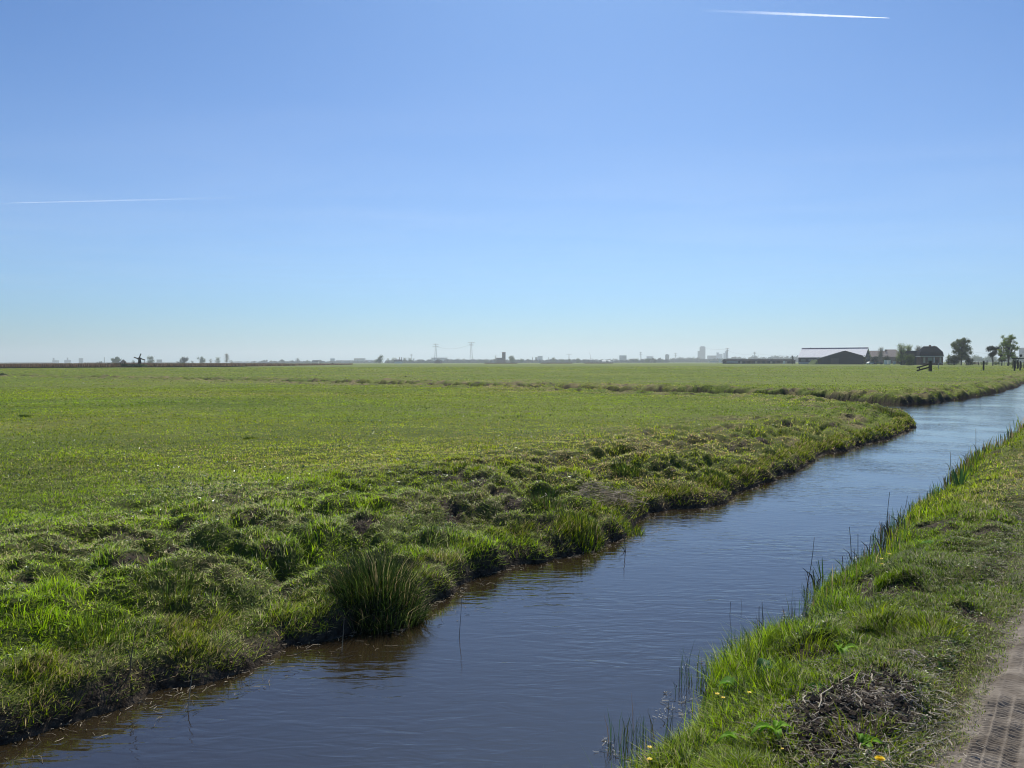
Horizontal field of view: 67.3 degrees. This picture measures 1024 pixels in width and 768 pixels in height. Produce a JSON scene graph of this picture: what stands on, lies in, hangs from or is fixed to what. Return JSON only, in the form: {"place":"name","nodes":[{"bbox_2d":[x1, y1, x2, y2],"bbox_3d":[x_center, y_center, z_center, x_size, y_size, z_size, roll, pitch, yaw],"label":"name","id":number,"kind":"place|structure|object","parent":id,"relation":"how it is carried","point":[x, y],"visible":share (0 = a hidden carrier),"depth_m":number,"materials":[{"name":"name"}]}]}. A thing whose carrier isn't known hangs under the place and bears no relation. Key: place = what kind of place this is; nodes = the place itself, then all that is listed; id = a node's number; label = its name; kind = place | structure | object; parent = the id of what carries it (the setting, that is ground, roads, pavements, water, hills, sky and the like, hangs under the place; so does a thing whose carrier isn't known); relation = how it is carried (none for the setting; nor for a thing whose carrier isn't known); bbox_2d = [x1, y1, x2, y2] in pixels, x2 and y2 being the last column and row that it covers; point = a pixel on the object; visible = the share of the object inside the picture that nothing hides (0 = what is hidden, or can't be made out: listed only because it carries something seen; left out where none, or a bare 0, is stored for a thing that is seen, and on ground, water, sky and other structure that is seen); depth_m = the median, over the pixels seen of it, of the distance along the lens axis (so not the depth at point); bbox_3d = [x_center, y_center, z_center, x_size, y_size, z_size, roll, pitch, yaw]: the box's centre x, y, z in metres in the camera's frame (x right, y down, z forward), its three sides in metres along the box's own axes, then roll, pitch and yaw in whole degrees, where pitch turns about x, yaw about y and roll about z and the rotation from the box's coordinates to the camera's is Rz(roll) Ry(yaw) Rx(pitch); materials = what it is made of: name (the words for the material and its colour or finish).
{"place":"outdoors","nodes":[
{"label":"outdoors","id":0,"kind":"place"},
{"bbox_2d":[354,358,364,361],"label":"building","id":1,"kind":"structure","parent":0,"point":[360,359],"depth_m":2698.62,"materials":[{"name":"concrete"}]},
{"bbox_2d":[0,362,1023,767],"bbox_3d":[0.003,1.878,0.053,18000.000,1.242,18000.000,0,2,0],"label":"meadow","id":2,"kind":"structure","parent":0,"point":[92,704],"depth_m":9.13,"materials":[{"name":"green plant"}]},
{"bbox_2d":[54,601,140,652],"bbox_3d":[-2.504,1.454,4.649,0.456,0.212,0.498,0,2,0],"label":"grass tuft","id":3,"kind":"object","parent":2,"relation":"on","point":[87,625],"visible":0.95,"depth_m":4.63,"materials":[{"name":"green plant"}]},
{"bbox_2d":[111,357,120,362],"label":"tree","id":4,"kind":"object","parent":2,"relation":"on","point":[116,360],"visible":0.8,"depth_m":1095.46,"materials":[{"name":"green plant"}]},
{"bbox_2d":[0,366,247,367],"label":"sedge margin","id":5,"kind":"object","parent":2,"relation":"on","point":[121,366],"visible":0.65,"depth_m":247.03,"materials":[{"name":"green plant"}]},
{"bbox_2d":[106,362,143,366],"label":"hedge","id":6,"kind":"object","parent":2,"relation":"on","point":[130,364],"visible":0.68,"depth_m":252.07,"materials":[{"name":"green plant"}]},
{"bbox_2d":[123,626,139,675],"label":"reed stalk","id":7,"kind":"object","parent":2,"relation":"on","point":[131,655],"visible":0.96,"depth_m":4.39,"materials":[{"name":"plant"}]},
{"bbox_2d":[134,354,144,363],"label":"windmill","id":8,"kind":"object","parent":2,"relation":"on","point":[139,360],"visible":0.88,"depth_m":261.39,"materials":[{"name":"brown wood"}]},
{"bbox_2d":[146,355,154,362],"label":"tree","id":9,"kind":"object","parent":2,"relation":"on","point":[150,358],"visible":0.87,"depth_m":1047.77,"materials":[{"name":"green plant"}]},
{"bbox_2d":[131,559,207,611],"bbox_3d":[-2.338,1.362,5.275,0.536,0.307,0.514,0,2,0],"label":"grass tuft","id":10,"kind":"object","parent":2,"relation":"on","point":[178,576],"visible":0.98,"depth_m":5.27,"materials":[{"name":"green plant"}]},
{"bbox_2d":[0,362,352,366],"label":"reed bed","id":11,"kind":"object","parent":2,"relation":"on","point":[119,364],"visible":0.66,"depth_m":270.13,"materials":[{"name":"green plant"}]},
{"bbox_2d":[179,356,188,362],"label":"tree","id":12,"kind":"object","parent":2,"relation":"on","point":[184,360],"visible":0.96,"depth_m":898.93,"materials":[{"name":"green plant"}]},
{"bbox_2d":[197,356,205,362],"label":"tree","id":13,"kind":"object","parent":2,"relation":"on","point":[201,360],"visible":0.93,"depth_m":1297.59,"materials":[{"name":"green plant"}]},
{"bbox_2d":[315,554,359,569],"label":"grass tuft","id":14,"kind":"object","parent":2,"relation":"on","point":[327,562],"visible":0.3,"depth_m":6.10,"materials":[{"name":"green plant"}]},
{"bbox_2d":[313,537,442,634],"bbox_3d":[-0.989,1.463,5.708,1.111,0.616,1.114,0,2,0],"label":"rush clump","id":15,"kind":"object","parent":2,"relation":"on","point":[369,572],"visible":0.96,"depth_m":5.63,"materials":[{"name":"green plant"}]},
{"bbox_2d":[375,355,383,362],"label":"tree","id":16,"kind":"object","parent":2,"relation":"on","point":[379,360],"visible":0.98,"depth_m":1198.27,"materials":[{"name":"green plant"}]},
{"bbox_2d":[0,355,797,362],"bbox_3d":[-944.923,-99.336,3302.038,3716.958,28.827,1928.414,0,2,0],"label":"hazy woods","id":17,"kind":"object","parent":2,"relation":"on","point":[773,357],"visible":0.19,"depth_m":3162.86,"materials":[{"name":"green plant"}]},
{"bbox_2d":[0,412,915,729],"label":"bank fringe","id":18,"kind":"object","parent":2,"relation":"on","point":[808,444],"visible":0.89,"depth_m":6.23,"materials":[{"name":"green plant"}]},
{"bbox_2d":[0,377,972,529],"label":"field weeds","id":19,"kind":"object","parent":2,"relation":"on","point":[209,478],"visible":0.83,"depth_m":12.10,"materials":[{"name":"green plant"}]},
{"bbox_2d":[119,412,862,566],"bbox_3d":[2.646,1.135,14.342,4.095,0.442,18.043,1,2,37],"label":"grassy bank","id":20,"kind":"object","parent":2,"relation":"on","point":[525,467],"visible":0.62,"depth_m":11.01,"materials":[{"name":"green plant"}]},
{"bbox_2d":[496,352,505,362],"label":"church","id":21,"kind":"structure","parent":2,"relation":"on","point":[501,360],"depth_m":1395.82,"materials":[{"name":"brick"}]},
{"bbox_2d":[508,355,514,362],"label":"tree","id":22,"kind":"object","parent":2,"relation":"on","point":[511,358],"visible":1,"depth_m":1345.78,"materials":[{"name":"green plant"}]},
{"bbox_2d":[0,366,1023,394],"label":"field grass","id":23,"kind":"structure","parent":2,"relation":"on","point":[386,374],"depth_m":106.31,"materials":[{"name":"green plant"}]},
{"bbox_2d":[0,414,1023,767],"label":"bank herbs","id":24,"kind":"object","parent":2,"relation":"on","point":[466,534],"visible":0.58,"depth_m":6.18,"materials":[{"name":"green plant"}]},
{"bbox_2d":[251,357,797,362],"bbox_3d":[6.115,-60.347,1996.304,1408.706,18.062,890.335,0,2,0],"label":"village woods","id":25,"kind":"object","parent":2,"relation":"on","point":[682,360],"visible":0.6,"depth_m":1732.36,"materials":[{"name":"green plant"}]},
{"bbox_2d":[528,483,564,509],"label":"rush clump","id":26,"kind":"object","parent":2,"relation":"on","point":[548,496],"visible":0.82,"depth_m":8.29,"materials":[{"name":"green plant"}]},
{"bbox_2d":[556,506,605,552],"bbox_3d":[0.710,1.474,7.902,0.568,0.464,0.572,0,2,0],"label":"rush clump","id":27,"kind":"object","parent":2,"relation":"on","point":[581,518],"visible":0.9,"depth_m":7.87,"materials":[{"name":"green plant"}]},
{"bbox_2d":[569,481,647,507],"bbox_3d":[1.157,1.342,9.261,0.724,0.357,1.399,1,2,37],"label":"reed heap","id":28,"kind":"object","parent":2,"relation":"on","point":[619,494],"visible":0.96,"depth_m":9.18,"materials":[{"name":"plant"}]},
{"bbox_2d":[610,459,642,478],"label":"grass tuft","id":29,"kind":"object","parent":2,"relation":"on","point":[625,466],"visible":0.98,"depth_m":10.76,"materials":[{"name":"green plant"}]},
{"bbox_2d":[703,467,731,492],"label":"grass tuft","id":30,"kind":"object","parent":2,"relation":"on","point":[717,474],"visible":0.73,"depth_m":11.06,"materials":[{"name":"green plant"}]},
{"bbox_2d":[715,676,746,690],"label":"dock plant","id":31,"kind":"object","parent":2,"relation":"on","point":[728,681],"visible":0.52,"depth_m":4.10,"materials":[{"name":"green plant"}]},
{"bbox_2d":[716,731,749,743],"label":"dock plant","id":32,"kind":"object","parent":2,"relation":"on","point":[728,733],"visible":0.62,"depth_m":3.26,"materials":[{"name":"green plant"}]},
{"bbox_2d":[722,359,795,363],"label":"shed","id":33,"kind":"structure","parent":2,"relation":"on","point":[754,361],"depth_m":599.77,"materials":[{"name":"grey"}]},
{"bbox_2d":[757,658,774,670],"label":"dock plant","id":34,"kind":"object","parent":2,"relation":"on","point":[759,663],"visible":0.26,"depth_m":4.17,"materials":[{"name":"green plant"}]},
{"bbox_2d":[750,720,792,739],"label":"dock plant","id":35,"kind":"object","parent":2,"relation":"on","point":[762,725],"visible":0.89,"depth_m":3.23,"materials":[{"name":"green plant"}]},
{"bbox_2d":[759,622,851,662],"bbox_3d":[1.653,1.475,4.336,0.508,0.226,0.434,1,2,44],"label":"long grass tuft","id":36,"kind":"object","parent":2,"relation":"on","point":[806,645],"visible":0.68,"depth_m":4.37,"materials":[{"name":"green plant"}]},
{"bbox_2d":[804,543,813,588],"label":"reed stalk","id":37,"kind":"object","parent":2,"relation":"on","point":[810,568],"visible":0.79,"depth_m":6.35,"materials":[{"name":"green plant"}]},
{"bbox_2d":[803,568,822,589],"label":"reed stalk","id":38,"kind":"object","parent":2,"relation":"on","point":[814,579],"visible":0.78,"depth_m":6.37,"materials":[{"name":"green plant"}]},
{"bbox_2d":[808,360,817,363],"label":"earth bank","id":39,"kind":"structure","parent":2,"relation":"on","point":[813,362],"depth_m":432.65,"materials":[{"name":"green plant"}]},
{"bbox_2d":[818,685,832,707],"bbox_3d":[1.411,1.403,3.467,0.027,0.035,0.232,1,2,39],"label":"stick","id":40,"kind":"object","parent":2,"relation":"on","point":[821,695],"visible":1,"depth_m":3.45,"materials":[{"name":"beige wood"}]},
{"bbox_2d":[647,448,1023,767],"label":"verge straw","id":41,"kind":"object","parent":2,"relation":"on","point":[890,642],"visible":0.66,"depth_m":4.04,"materials":[{"name":"green plant"}]},
{"bbox_2d":[648,469,1023,767],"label":"verge clover","id":42,"kind":"object","parent":2,"relation":"on","point":[885,748],"visible":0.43,"depth_m":4.01,"materials":[{"name":"green plant"}]},
{"bbox_2d":[814,351,862,363],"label":"shed","id":43,"kind":"structure","parent":2,"relation":"on","point":[844,357],"depth_m":429.31,"materials":[{"name":"grey"}]},
{"bbox_2d":[831,358,838,363],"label":"door","id":44,"kind":"structure","parent":43,"relation":"in","point":[833,360],"depth_m":430.43,"materials":[{"name":"grey"}]},
{"bbox_2d":[718,645,961,767],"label":"straw litter","id":45,"kind":"object","parent":2,"relation":"on","point":[890,703],"visible":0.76,"depth_m":3.31,"materials":[{"name":"brown plant"}]},
{"bbox_2d":[834,643,856,653],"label":"dock plant","id":46,"kind":"object","parent":2,"relation":"on","point":[841,650],"visible":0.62,"depth_m":4.22,"materials":[{"name":"green plant"}]},
{"bbox_2d":[777,662,917,767],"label":"peat crumbs","id":47,"kind":"object","parent":2,"relation":"on","point":[849,699],"visible":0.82,"depth_m":3.30,"materials":[{"name":"soil"}]},
{"bbox_2d":[843,527,851,562],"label":"reed stalk","id":48,"kind":"object","parent":2,"relation":"on","point":[850,545],"visible":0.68,"depth_m":6.97,"materials":[{"name":"green plant"}]},
{"bbox_2d":[689,502,1023,767],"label":"verge turf","id":49,"kind":"structure","parent":2,"relation":"on","point":[843,637],"depth_m":4.22,"materials":[{"name":"green plant"}]},
{"bbox_2d":[814,701,916,751],"bbox_3d":[1.435,1.412,3.141,0.386,0.167,0.386,-1,2,-18],"label":"long grass tuft","id":50,"kind":"object","parent":2,"relation":"on","point":[878,726],"visible":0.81,"depth_m":3.14,"materials":[{"name":"green plant"}]},
{"bbox_2d":[862,535,874,555],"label":"reed stalk","id":51,"kind":"object","parent":2,"relation":"on","point":[869,546],"visible":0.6,"depth_m":7.35,"materials":[{"name":"green plant"}]},
{"bbox_2d":[857,732,882,749],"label":"dock plant","id":52,"kind":"object","parent":2,"relation":"on","point":[862,738],"visible":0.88,"depth_m":3.08,"materials":[{"name":"green plant"}]},
{"bbox_2d":[837,595,912,621],"bbox_3d":[2.200,1.336,4.620,0.513,0.259,0.442,1,2,42],"label":"long grass tuft","id":53,"kind":"object","parent":2,"relation":"on","point":[896,606],"visible":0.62,"depth_m":4.63,"materials":[{"name":"green plant"}]},
{"bbox_2d":[871,525,886,552],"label":"reed stalk","id":54,"kind":"object","parent":2,"relation":"on","point":[880,539],"visible":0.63,"depth_m":7.55,"materials":[{"name":"green plant"}]},
{"bbox_2d":[874,755,884,764],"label":"yellow flower","id":55,"kind":"object","parent":2,"relation":"on","point":[881,758],"visible":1,"depth_m":2.84,"materials":[{"name":"yellow plant"}]},
{"bbox_2d":[877,346,882,361],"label":"tree","id":56,"kind":"object","parent":2,"relation":"on","point":[880,355],"visible":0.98,"depth_m":519.29,"materials":[{"name":"green plant"}]},
{"bbox_2d":[863,355,899,363],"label":"hedge","id":57,"kind":"object","parent":2,"relation":"on","point":[874,359],"visible":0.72,"depth_m":418.69,"materials":[{"name":"green plant"}]},
{"bbox_2d":[869,349,896,363],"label":"stable","id":58,"kind":"structure","parent":2,"relation":"on","point":[892,355],"depth_m":560.57,"materials":[{"name":"brick"}]},
{"bbox_2d":[881,492,889,549],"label":"reed stalk","id":59,"kind":"object","parent":2,"relation":"on","point":[886,524],"visible":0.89,"depth_m":7.63,"materials":[{"name":"green plant"}]},
{"bbox_2d":[873,405,905,417],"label":"grass tuft","id":60,"kind":"object","parent":2,"relation":"on","point":[886,409],"visible":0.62,"depth_m":23.30,"materials":[{"name":"green plant"}]},
{"bbox_2d":[895,343,908,364],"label":"tree","id":61,"kind":"object","parent":2,"relation":"on","point":[901,352],"visible":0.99,"depth_m":329.29,"materials":[{"name":"green plant"}]},
{"bbox_2d":[900,351,917,364],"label":"annex","id":62,"kind":"object","parent":2,"relation":"on","point":[911,353],"visible":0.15,"depth_m":341.34,"materials":[{"name":"brown paint"}]},
{"bbox_2d":[904,353,914,364],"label":"tree","id":63,"kind":"object","parent":2,"relation":"on","point":[910,357],"visible":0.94,"depth_m":299.37,"materials":[{"name":"green plant"}]},
{"bbox_2d":[917,361,931,370],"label":"gate","id":64,"kind":"structure","parent":2,"relation":"on","point":[929,368],"depth_m":118.02,"materials":[{"name":"brown wood"}]},
{"bbox_2d":[916,345,943,364],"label":"farmhouse","id":65,"kind":"object","parent":2,"relation":"on","point":[927,354],"visible":0.96,"depth_m":332.23,"materials":[{"name":"brick"}]},
{"bbox_2d":[893,593,977,638],"bbox_3d":[2.380,1.326,4.325,0.477,0.185,0.496,-1,2,-36],"label":"long grass tuft","id":66,"kind":"object","parent":2,"relation":"on","point":[945,623],"visible":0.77,"depth_m":4.36,"materials":[{"name":"green plant"}]},
{"bbox_2d":[944,354,963,364],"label":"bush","id":67,"kind":"object","parent":2,"relation":"on","point":[956,360],"visible":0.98,"depth_m":299.10,"materials":[{"name":"green plant"}]},
{"bbox_2d":[944,467,969,485],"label":"iris plant","id":68,"kind":"object","parent":2,"relation":"on","point":[961,479],"visible":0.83,"depth_m":10.64,"materials":[{"name":"green plant"}]},
{"bbox_2d":[951,338,973,364],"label":"tree","id":69,"kind":"object","parent":2,"relation":"on","point":[960,347],"visible":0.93,"depth_m":308.45,"materials":[{"name":"green plant"}]},
{"bbox_2d":[964,356,974,364],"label":"tree","id":70,"kind":"object","parent":2,"relation":"on","point":[968,360],"visible":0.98,"depth_m":289.55,"materials":[{"name":"green plant"}]},
{"bbox_2d":[971,361,1011,364],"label":"hedge","id":71,"kind":"object","parent":2,"relation":"on","point":[994,363],"visible":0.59,"depth_m":309.90,"materials":[{"name":"green plant"}]},
{"bbox_2d":[960,355,1023,361],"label":"farm woods","id":72,"kind":"object","parent":2,"relation":"on","point":[981,359],"visible":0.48,"depth_m":1308.85,"materials":[{"name":"green plant"}]},
{"bbox_2d":[985,345,999,365],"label":"tree","id":73,"kind":"object","parent":2,"relation":"on","point":[993,353],"visible":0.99,"depth_m":261.35,"materials":[{"name":"green plant"}]},
{"bbox_2d":[998,347,1005,365],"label":"tree","id":74,"kind":"object","parent":2,"relation":"on","point":[1001,355],"visible":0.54,"depth_m":261.57,"materials":[{"name":"green plant"}]},
{"bbox_2d":[997,333,1019,365],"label":"tree","id":75,"kind":"object","parent":2,"relation":"on","point":[1006,345],"visible":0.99,"depth_m":253.91,"materials":[{"name":"green plant"}]},
{"bbox_2d":[1012,362,1023,367],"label":"fence","id":76,"kind":"object","parent":2,"relation":"on","point":[1018,365],"visible":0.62,"depth_m":164.71,"materials":[{"name":"brown wood"}]},
{"bbox_2d":[0,384,1023,767],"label":"ditch water","id":77,"kind":"structure","parent":0,"point":[532,666],"depth_m":5.00,"materials":[{"name":"blue liquid"}]},
{"bbox_2d":[1,475,799,762],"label":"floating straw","id":78,"kind":"object","parent":77,"relation":"on","point":[343,645],"visible":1,"depth_m":4.96,"materials":[{"name":"brown plant"}]},
{"bbox_2d":[6,429,912,745],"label":"shore litter","id":79,"kind":"object","parent":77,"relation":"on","point":[406,613],"visible":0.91,"depth_m":5.42,"materials":[{"name":"plant"}]},
{"bbox_2d":[612,506,645,535],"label":"rush clump","id":80,"kind":"object","parent":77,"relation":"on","point":[631,528],"visible":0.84,"depth_m":8.58,"materials":[{"name":"green plant"}]},
{"bbox_2d":[594,542,882,767],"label":"wet debris","id":81,"kind":"object","parent":77,"relation":"on","point":[685,696],"visible":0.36,"depth_m":4.25,"materials":[{"name":"brown plant"}]},
{"bbox_2d":[585,443,1004,767],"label":"edge sprouts","id":82,"kind":"object","parent":77,"relation":"in","point":[899,529],"visible":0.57,"depth_m":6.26,"materials":[{"name":"green plant"}]},
{"bbox_2d":[811,559,833,580],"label":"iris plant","id":83,"kind":"object","parent":77,"relation":"in","point":[822,570],"visible":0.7,"depth_m":6.78,"materials":[{"name":"green plant"}]},
{"bbox_2d":[0,0,1023,362],"label":"sky","id":84,"kind":"structure","parent":0,"point":[244,180],"materials":[{"name":"blue"}]},
{"bbox_2d":[484,362,612,363],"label":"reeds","id":85,"kind":"object","parent":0,"point":[552,363],"visible":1,"depth_m":801.45,"materials":[{"name":"green plant"}]},
{"bbox_2d":[619,355,626,359],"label":"building","id":86,"kind":"structure","parent":0,"point":[622,357],"depth_m":2398.60,"materials":[{"name":"grey glass"}]},
{"bbox_2d":[700,346,704,358],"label":"building","id":87,"kind":"structure","parent":0,"point":[702,352],"depth_m":3297.66,"materials":[{"name":"grey glass"}]},
{"bbox_2d":[708,360,718,362],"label":"building","id":88,"kind":"structure","parent":0,"point":[713,361],"depth_m":1499.32,"materials":[{"name":"beige"}]},
{"bbox_2d":[797,347,870,363],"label":"barn","id":89,"kind":"structure","parent":0,"point":[806,355],"depth_m":508.70,"materials":[{"name":"white metal"}]},
{"bbox_2d":[838,400,933,411],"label":"side ditch water","id":90,"kind":"structure","parent":0,"point":[907,407],"depth_m":33.23,"materials":[{"name":"blue liquid"}]},
{"bbox_2d":[946,616,1023,767],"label":"dirt track","id":91,"kind":"structure","parent":0,"point":[1002,739],"depth_m":3.22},
{"bbox_2d":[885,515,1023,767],"bbox_3d":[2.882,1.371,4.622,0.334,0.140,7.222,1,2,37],"label":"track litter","id":92,"kind":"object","parent":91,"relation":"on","point":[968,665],"visible":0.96,"depth_m":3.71,"materials":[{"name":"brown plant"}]},
{"bbox_2d":[948,417,1023,478],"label":"edge sprouts","id":93,"kind":"object","parent":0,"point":[1008,434],"visible":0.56,"depth_m":14.99,"materials":[{"name":"green plant"}]},
{"bbox_2d":[1019,348,1023,357],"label":"building","id":94,"kind":"structure","parent":0,"point":[1021,350],"depth_m":1499.02,"materials":[{"name":"concrete"}]}
]}

